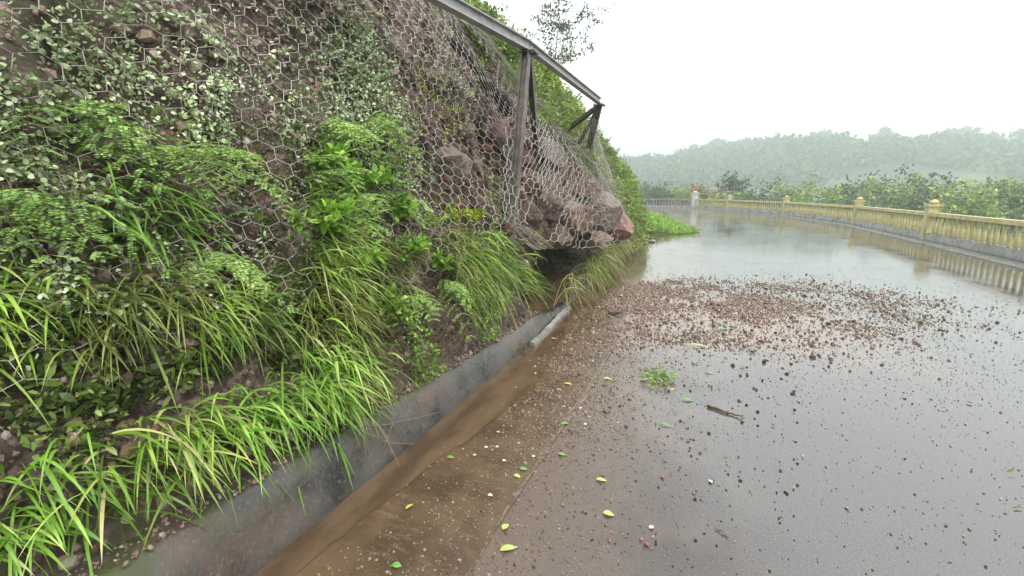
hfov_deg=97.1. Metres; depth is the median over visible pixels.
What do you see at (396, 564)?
fallen leaf
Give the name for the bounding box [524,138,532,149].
rock
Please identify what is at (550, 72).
bush
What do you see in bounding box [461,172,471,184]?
rock
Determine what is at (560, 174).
boulder
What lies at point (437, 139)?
rock
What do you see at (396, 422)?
twig
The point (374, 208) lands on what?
feathery plant
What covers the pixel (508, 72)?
bush
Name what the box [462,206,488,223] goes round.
leafy shrub
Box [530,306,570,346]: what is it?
broken kerb piece
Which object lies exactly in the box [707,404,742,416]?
twig
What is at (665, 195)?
valley tree
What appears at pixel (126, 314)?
grass clump
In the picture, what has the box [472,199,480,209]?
rock
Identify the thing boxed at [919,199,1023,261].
parapet
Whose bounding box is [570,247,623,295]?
grass clump
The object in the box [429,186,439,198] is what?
rock
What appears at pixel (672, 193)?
valley tree
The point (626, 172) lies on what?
leafy shrub
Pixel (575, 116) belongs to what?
bush
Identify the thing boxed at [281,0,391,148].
creeper
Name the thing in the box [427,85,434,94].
rock
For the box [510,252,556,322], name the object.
grass clump
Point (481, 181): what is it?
rock
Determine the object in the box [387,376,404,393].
rock
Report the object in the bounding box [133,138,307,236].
feathery plant
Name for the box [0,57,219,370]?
creeper
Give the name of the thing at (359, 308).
grass clump
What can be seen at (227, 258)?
feathery plant
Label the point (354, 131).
feathery plant
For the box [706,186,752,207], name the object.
valley tree
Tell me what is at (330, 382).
grass clump
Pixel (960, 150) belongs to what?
wood
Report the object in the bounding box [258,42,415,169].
creeper
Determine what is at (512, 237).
rock
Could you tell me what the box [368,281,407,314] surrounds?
leafy shrub
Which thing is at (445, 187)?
rock
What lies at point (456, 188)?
rock
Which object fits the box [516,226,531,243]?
rock
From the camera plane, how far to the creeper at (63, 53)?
1.98 m
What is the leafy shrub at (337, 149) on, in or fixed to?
on the hillside
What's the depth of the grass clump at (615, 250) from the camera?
9.71 m
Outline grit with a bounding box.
[317,257,1023,575]
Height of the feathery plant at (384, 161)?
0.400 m
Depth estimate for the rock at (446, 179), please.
4.43 m
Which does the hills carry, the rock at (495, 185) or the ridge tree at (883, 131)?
the ridge tree at (883, 131)
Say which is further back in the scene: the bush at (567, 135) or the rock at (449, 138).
the bush at (567, 135)
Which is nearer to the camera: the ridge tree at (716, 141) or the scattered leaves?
the scattered leaves
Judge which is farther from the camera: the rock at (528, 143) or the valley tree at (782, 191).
the valley tree at (782, 191)
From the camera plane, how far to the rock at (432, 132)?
4.36 m
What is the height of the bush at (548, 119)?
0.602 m
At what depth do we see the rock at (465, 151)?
4.81 m
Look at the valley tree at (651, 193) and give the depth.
61.01 m
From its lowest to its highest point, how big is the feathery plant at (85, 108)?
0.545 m
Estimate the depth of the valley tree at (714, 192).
56.50 m
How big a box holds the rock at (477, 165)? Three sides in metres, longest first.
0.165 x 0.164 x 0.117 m
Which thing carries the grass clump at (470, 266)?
on the hillside
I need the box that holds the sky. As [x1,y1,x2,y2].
[481,0,1023,156]
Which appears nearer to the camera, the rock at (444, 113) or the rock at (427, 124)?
the rock at (427, 124)
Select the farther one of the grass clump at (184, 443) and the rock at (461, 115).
the rock at (461, 115)
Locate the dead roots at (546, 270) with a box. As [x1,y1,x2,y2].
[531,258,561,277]
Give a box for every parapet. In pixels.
[641,198,691,207]
[691,191,726,209]
[726,195,782,214]
[782,195,853,223]
[851,197,924,238]
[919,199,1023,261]
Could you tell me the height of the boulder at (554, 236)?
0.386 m
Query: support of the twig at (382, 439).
on the kerb at (262, 534)
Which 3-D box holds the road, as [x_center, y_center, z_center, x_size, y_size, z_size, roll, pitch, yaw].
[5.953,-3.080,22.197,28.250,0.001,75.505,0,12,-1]
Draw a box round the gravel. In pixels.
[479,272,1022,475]
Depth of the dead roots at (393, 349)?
3.01 m
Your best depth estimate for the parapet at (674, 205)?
47.47 m
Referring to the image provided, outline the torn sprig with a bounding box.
[639,366,677,388]
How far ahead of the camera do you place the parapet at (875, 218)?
18.73 m
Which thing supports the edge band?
on the road
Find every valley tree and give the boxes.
[639,181,673,204]
[640,181,682,204]
[661,186,688,204]
[671,181,712,205]
[675,183,729,205]
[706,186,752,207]
[715,171,755,207]
[721,176,791,210]
[758,170,827,209]
[791,182,854,216]
[813,170,888,217]
[847,172,938,218]
[875,164,994,237]
[919,177,1022,238]
[948,173,1023,245]
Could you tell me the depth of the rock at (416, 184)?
3.91 m
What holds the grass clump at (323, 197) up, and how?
on the hillside
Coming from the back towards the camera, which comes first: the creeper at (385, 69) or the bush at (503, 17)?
the bush at (503, 17)
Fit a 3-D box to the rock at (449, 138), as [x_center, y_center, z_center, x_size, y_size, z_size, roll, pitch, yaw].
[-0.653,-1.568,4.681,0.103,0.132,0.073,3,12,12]
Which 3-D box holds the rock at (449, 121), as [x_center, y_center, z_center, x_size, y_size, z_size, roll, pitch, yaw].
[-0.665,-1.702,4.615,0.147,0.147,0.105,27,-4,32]
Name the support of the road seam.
on the road
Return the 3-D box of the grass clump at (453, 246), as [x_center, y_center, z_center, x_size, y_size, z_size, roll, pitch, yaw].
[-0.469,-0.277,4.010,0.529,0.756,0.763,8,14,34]
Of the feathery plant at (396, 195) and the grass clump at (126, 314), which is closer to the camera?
the grass clump at (126, 314)
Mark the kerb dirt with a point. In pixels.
(161, 535)
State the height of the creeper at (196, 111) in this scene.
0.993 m
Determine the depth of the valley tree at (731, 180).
52.70 m
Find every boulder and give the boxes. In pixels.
[432,146,472,184]
[470,101,491,122]
[487,116,514,147]
[518,200,541,223]
[520,173,544,196]
[535,136,566,168]
[535,182,565,223]
[537,163,567,185]
[544,227,573,249]
[559,200,584,222]
[560,213,590,235]
[572,178,596,202]
[582,230,613,256]
[584,190,622,231]
[606,211,633,245]
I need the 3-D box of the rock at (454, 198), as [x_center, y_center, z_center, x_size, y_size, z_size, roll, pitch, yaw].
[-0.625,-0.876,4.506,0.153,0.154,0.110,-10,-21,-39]
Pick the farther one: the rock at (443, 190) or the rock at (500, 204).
the rock at (500, 204)
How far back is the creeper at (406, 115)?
3.79 m
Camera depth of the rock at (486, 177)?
5.00 m
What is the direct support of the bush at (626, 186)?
on the hillside
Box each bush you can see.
[463,0,507,52]
[473,51,487,74]
[483,8,510,23]
[487,19,534,64]
[497,48,536,92]
[515,90,542,119]
[528,103,557,131]
[533,59,565,91]
[539,75,573,114]
[558,118,576,147]
[561,92,590,120]
[603,144,614,155]
[618,179,631,193]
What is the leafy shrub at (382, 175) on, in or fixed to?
on the hillside
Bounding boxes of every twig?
[355,411,442,426]
[360,429,405,443]
[381,414,412,446]
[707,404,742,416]
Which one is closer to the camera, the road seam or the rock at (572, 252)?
the road seam
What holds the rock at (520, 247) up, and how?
on the hillside
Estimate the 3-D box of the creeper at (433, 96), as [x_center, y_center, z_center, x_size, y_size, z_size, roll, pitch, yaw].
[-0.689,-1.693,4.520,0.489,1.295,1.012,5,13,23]
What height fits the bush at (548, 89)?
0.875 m
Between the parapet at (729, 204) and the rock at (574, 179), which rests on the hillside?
the rock at (574, 179)
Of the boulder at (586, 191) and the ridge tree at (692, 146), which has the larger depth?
the ridge tree at (692, 146)
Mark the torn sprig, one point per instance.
(656, 375)
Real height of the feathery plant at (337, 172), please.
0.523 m
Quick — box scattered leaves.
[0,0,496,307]
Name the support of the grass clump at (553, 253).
on the hillside
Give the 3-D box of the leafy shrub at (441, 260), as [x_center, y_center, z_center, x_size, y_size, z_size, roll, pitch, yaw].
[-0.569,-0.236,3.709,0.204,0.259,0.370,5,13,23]
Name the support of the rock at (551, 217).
on the hillside
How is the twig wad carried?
on the water
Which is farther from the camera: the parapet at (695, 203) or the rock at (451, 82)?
the parapet at (695, 203)
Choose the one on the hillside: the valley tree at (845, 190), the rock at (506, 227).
the rock at (506, 227)
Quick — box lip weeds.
[519,225,615,294]
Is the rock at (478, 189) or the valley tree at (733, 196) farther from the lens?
the valley tree at (733, 196)
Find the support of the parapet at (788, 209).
on the road
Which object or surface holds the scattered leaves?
on the hillside
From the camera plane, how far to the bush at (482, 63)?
5.78 m
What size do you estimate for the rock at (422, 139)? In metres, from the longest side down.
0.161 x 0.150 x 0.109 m
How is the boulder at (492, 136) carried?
on the hillside
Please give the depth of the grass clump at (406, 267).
3.21 m
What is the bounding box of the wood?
[615,128,1023,247]
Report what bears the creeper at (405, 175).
attached to the rockfall fence
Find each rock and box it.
[375,187,383,197]
[380,180,399,193]
[381,146,387,158]
[385,161,399,173]
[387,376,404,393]
[397,89,408,98]
[399,137,414,148]
[405,108,416,123]
[409,77,415,89]
[412,180,420,191]
[415,135,430,149]
[423,155,433,172]
[426,120,431,128]
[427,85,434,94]
[427,174,436,185]
[428,128,435,136]
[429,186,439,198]
[433,134,439,147]
[434,175,439,186]
[437,197,448,206]
[438,86,447,94]
[438,108,447,121]
[438,184,449,191]
[439,174,450,186]
[439,188,446,197]
[441,115,453,126]
[442,226,459,240]
[445,130,452,142]
[445,194,456,204]
[447,185,455,194]
[448,141,457,148]
[449,77,455,88]
[453,184,459,194]
[453,199,463,209]
[455,123,474,139]
[456,111,465,120]
[460,148,469,154]
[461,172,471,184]
[461,187,473,195]
[467,140,476,150]
[469,202,478,208]
[471,193,480,200]
[472,159,482,173]
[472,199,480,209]
[474,176,484,187]
[474,185,480,192]
[477,122,489,140]
[479,143,492,158]
[480,189,487,196]
[484,174,488,186]
[486,159,492,167]
[486,178,492,189]
[492,113,503,122]
[493,180,499,188]
[495,163,508,176]
[495,201,503,211]
[500,96,513,113]
[502,148,512,160]
[502,219,514,233]
[504,204,520,217]
[504,235,515,249]
[505,185,525,205]
[507,137,513,151]
[515,245,524,256]
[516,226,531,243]
[522,150,534,167]
[523,240,538,254]
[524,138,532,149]
[539,221,546,229]
[547,213,558,222]
[561,238,587,257]
[562,186,567,201]
[568,164,574,173]
[568,170,583,184]
[577,202,592,215]
[594,183,602,192]
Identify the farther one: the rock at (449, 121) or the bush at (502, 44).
the bush at (502, 44)
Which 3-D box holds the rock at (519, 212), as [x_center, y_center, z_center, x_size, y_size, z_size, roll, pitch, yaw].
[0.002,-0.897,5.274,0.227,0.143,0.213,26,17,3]
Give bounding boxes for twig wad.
[516,339,533,356]
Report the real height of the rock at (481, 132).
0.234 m
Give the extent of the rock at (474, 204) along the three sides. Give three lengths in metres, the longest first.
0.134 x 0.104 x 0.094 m
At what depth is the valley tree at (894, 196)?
43.46 m
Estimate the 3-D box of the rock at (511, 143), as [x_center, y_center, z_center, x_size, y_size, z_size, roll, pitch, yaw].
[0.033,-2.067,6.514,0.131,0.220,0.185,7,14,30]
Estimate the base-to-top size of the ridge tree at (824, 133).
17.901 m
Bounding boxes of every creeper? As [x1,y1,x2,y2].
[0,0,205,250]
[0,57,214,248]
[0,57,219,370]
[78,0,295,191]
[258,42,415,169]
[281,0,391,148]
[283,78,391,235]
[330,0,416,145]
[364,71,432,170]
[377,116,428,253]
[413,59,476,184]
[425,46,479,129]
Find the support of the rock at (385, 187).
on the hillside
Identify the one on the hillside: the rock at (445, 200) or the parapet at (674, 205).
the rock at (445, 200)
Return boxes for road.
[467,207,1023,575]
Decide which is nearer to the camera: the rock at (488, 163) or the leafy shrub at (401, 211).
the leafy shrub at (401, 211)
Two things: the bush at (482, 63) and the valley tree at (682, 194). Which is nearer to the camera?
the bush at (482, 63)
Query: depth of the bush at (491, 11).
6.46 m
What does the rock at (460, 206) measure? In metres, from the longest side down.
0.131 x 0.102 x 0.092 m
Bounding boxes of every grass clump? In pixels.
[0,244,129,433]
[0,432,148,575]
[1,245,250,415]
[7,151,255,282]
[56,384,290,561]
[132,265,322,420]
[171,362,340,515]
[285,204,412,338]
[288,308,418,445]
[289,261,412,370]
[290,150,396,256]
[290,360,395,487]
[299,281,401,382]
[315,344,412,464]
[361,229,451,304]
[433,213,492,293]
[456,226,530,329]
[458,258,514,322]
[462,263,525,341]
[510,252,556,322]
[515,230,557,273]
[546,250,587,269]
[551,261,604,316]
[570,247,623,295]
[581,243,635,280]
[589,240,630,266]
[610,228,646,259]
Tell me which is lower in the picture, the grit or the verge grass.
the grit
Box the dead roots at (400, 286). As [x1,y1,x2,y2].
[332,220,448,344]
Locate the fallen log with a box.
[448,36,515,116]
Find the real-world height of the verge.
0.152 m
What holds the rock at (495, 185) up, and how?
on the hillside
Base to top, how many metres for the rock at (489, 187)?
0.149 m
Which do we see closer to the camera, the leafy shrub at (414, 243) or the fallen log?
the leafy shrub at (414, 243)
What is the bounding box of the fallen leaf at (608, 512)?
[603,510,613,515]
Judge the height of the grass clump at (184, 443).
0.602 m
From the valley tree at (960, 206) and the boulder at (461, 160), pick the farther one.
the valley tree at (960, 206)
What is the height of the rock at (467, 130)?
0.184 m
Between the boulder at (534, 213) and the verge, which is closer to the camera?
the boulder at (534, 213)
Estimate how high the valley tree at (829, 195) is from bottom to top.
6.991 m
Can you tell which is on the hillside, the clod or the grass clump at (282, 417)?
the grass clump at (282, 417)
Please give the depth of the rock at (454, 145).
4.73 m
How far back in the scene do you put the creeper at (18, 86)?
1.71 m
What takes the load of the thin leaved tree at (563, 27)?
on the hillside
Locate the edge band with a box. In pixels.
[695,208,1023,268]
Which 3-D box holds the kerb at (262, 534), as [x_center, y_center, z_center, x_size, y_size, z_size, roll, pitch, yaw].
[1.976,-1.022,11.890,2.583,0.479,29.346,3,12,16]
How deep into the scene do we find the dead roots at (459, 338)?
3.65 m
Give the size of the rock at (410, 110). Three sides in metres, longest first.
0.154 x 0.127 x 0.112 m
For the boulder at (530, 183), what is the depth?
6.35 m
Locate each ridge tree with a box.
[688,144,698,148]
[707,137,726,145]
[724,136,750,144]
[810,128,845,137]
[868,125,900,139]
[942,126,985,135]
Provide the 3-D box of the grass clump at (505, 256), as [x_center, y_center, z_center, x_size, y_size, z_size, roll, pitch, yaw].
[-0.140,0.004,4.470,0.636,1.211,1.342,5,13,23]
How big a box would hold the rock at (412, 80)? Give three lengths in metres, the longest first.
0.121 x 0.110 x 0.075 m
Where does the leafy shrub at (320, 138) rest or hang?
on the hillside
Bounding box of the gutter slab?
[294,267,634,575]
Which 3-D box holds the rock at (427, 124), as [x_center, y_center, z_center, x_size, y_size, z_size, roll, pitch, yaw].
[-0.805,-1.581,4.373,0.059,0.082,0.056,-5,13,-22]
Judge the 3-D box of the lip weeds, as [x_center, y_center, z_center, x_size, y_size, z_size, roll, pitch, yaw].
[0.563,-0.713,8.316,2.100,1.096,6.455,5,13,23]
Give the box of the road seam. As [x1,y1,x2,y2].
[465,321,622,575]
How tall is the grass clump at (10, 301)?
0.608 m
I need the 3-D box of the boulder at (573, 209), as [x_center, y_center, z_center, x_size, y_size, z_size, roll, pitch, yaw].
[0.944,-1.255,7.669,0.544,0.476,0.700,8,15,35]
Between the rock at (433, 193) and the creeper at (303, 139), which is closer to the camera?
the creeper at (303, 139)
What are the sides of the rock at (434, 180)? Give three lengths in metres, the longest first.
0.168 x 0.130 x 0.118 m
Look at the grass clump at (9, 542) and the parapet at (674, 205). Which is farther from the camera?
the parapet at (674, 205)
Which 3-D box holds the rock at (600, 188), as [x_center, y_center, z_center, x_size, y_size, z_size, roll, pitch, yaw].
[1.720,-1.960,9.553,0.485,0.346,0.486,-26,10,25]
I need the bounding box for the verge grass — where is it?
[646,210,701,233]
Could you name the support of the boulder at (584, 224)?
on the hillside
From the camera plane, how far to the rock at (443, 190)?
4.42 m
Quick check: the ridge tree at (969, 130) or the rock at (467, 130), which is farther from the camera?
the ridge tree at (969, 130)
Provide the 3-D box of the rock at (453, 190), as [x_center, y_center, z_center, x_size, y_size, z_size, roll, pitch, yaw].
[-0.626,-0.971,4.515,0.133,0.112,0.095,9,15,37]
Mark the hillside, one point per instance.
(112, 528)
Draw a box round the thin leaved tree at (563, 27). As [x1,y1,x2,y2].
[509,0,614,73]
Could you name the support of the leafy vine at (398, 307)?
on the hillside
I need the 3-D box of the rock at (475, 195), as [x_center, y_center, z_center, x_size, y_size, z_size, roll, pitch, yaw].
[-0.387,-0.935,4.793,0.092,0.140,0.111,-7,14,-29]
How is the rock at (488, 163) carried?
on the hillside
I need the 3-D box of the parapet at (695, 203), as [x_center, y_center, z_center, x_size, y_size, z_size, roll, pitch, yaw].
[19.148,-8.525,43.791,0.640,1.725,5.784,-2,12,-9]
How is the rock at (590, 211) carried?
on the hillside
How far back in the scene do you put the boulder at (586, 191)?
8.85 m
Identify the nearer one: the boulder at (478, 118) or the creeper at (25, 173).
the creeper at (25, 173)
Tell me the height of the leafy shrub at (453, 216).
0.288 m
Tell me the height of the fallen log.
0.748 m
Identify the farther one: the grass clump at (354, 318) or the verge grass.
the verge grass
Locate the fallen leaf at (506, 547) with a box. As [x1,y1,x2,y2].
[500,544,517,550]
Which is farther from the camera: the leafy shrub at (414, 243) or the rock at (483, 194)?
the rock at (483, 194)
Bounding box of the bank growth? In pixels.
[456,0,654,255]
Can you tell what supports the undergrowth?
on the hillside
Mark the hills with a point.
(964, 174)
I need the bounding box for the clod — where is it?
[608,311,619,314]
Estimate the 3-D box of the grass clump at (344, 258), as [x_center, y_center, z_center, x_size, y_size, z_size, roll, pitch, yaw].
[-0.951,-0.129,2.797,0.580,0.763,0.990,1,12,5]
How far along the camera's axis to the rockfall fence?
4.97 m
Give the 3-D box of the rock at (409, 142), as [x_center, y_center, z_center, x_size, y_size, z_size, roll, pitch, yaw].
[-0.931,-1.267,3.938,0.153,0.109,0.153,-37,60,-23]
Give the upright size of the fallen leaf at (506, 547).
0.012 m
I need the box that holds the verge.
[648,230,696,235]
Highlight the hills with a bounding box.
[634,138,1023,218]
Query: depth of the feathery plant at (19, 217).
1.60 m
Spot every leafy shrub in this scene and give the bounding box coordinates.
[283,196,357,236]
[303,140,356,180]
[312,125,357,156]
[338,160,394,200]
[349,240,392,275]
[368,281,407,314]
[387,190,419,225]
[392,232,431,261]
[417,205,449,232]
[428,247,454,274]
[438,202,466,225]
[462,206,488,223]
[618,166,628,174]
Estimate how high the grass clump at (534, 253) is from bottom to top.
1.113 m
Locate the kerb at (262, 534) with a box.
[62,262,612,575]
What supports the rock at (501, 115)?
on the hillside
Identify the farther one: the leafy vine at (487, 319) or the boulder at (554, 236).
the boulder at (554, 236)
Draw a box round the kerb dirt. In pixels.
[63,310,539,575]
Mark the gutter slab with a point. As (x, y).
(369, 527)
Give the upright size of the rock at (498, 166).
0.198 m
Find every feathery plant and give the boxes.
[0,100,215,235]
[0,188,179,280]
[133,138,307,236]
[142,249,294,320]
[298,154,378,233]
[303,116,385,184]
[344,193,392,245]
[355,111,426,176]
[356,176,432,229]
[362,144,420,192]
[394,284,442,336]
[431,279,477,341]
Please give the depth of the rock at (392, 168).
3.71 m
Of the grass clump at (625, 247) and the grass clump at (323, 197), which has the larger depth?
the grass clump at (625, 247)
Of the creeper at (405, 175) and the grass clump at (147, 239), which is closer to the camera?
the grass clump at (147, 239)
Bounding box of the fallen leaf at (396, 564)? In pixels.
[392,562,401,566]
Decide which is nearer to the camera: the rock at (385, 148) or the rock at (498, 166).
the rock at (385, 148)
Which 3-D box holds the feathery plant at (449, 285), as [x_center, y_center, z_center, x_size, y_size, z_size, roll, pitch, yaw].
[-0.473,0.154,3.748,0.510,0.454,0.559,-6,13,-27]
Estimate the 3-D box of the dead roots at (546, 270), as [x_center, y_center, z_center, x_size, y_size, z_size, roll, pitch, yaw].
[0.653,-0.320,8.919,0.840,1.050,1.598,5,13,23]
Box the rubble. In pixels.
[0,0,640,574]
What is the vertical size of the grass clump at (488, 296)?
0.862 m
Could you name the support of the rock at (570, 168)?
on the hillside
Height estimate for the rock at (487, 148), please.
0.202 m
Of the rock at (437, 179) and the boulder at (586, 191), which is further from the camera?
the boulder at (586, 191)
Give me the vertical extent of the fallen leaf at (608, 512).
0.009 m
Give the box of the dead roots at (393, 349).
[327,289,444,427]
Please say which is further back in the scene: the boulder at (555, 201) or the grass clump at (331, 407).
the boulder at (555, 201)
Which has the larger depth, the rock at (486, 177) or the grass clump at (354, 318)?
the rock at (486, 177)
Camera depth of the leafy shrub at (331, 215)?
2.61 m
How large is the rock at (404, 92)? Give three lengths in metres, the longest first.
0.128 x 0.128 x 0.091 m
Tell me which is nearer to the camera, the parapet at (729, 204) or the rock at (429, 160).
the rock at (429, 160)
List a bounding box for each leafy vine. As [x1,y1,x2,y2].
[371,280,414,325]
[392,301,446,387]
[479,303,502,342]
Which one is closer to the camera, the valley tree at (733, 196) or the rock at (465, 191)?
the rock at (465, 191)
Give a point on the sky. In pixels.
(669, 76)
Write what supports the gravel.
on the road
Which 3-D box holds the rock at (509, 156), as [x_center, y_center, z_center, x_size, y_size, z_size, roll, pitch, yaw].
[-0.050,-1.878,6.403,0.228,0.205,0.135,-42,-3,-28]
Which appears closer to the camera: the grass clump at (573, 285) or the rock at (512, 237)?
the rock at (512, 237)
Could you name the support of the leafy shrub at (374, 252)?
on the hillside
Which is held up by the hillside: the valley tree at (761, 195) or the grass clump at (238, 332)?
the grass clump at (238, 332)
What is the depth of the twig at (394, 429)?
2.77 m
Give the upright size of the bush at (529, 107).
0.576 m
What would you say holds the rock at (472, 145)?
on the hillside
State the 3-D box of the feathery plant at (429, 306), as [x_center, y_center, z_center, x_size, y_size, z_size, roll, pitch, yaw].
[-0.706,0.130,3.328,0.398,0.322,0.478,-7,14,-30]
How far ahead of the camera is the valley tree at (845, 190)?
51.48 m
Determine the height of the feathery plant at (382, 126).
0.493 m
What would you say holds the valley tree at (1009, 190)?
on the ground
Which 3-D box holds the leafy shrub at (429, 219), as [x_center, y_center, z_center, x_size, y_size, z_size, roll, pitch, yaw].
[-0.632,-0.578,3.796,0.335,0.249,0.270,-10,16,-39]
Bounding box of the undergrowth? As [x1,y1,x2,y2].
[0,78,536,479]
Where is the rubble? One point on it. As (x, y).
(54, 76)
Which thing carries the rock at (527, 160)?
on the hillside
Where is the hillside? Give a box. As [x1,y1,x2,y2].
[0,0,640,575]
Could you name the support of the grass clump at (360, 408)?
on the kerb at (262, 534)
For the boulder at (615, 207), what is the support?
on the hillside
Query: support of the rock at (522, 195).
on the hillside
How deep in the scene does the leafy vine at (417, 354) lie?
3.20 m
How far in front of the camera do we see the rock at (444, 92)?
4.75 m
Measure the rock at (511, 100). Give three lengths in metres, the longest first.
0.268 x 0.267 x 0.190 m
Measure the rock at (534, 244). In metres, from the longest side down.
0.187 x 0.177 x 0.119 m
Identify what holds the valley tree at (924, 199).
on the ground
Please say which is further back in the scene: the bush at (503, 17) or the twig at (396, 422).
the bush at (503, 17)
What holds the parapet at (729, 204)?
on the road
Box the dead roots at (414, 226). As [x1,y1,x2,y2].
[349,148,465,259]
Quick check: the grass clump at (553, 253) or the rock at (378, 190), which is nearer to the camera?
the rock at (378, 190)
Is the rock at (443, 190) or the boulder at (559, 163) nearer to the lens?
the rock at (443, 190)
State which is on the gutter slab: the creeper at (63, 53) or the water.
the water
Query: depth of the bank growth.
11.49 m
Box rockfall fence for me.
[0,0,634,391]
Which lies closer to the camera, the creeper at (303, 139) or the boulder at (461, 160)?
the creeper at (303, 139)
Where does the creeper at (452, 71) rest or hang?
attached to the rockfall fence
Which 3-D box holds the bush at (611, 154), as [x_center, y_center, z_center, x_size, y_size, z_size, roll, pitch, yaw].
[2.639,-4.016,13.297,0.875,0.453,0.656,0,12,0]
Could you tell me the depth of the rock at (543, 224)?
6.64 m
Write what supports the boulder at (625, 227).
on the hillside
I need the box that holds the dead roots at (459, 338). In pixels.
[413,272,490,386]
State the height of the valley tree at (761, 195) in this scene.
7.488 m
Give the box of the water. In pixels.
[253,240,645,575]
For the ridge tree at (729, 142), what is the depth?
331.55 m
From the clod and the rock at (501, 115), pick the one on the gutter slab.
the clod
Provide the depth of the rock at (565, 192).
7.41 m
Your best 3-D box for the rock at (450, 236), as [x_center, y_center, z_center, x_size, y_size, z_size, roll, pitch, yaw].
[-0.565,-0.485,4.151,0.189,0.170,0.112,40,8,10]
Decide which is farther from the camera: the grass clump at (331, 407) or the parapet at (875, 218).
the parapet at (875, 218)

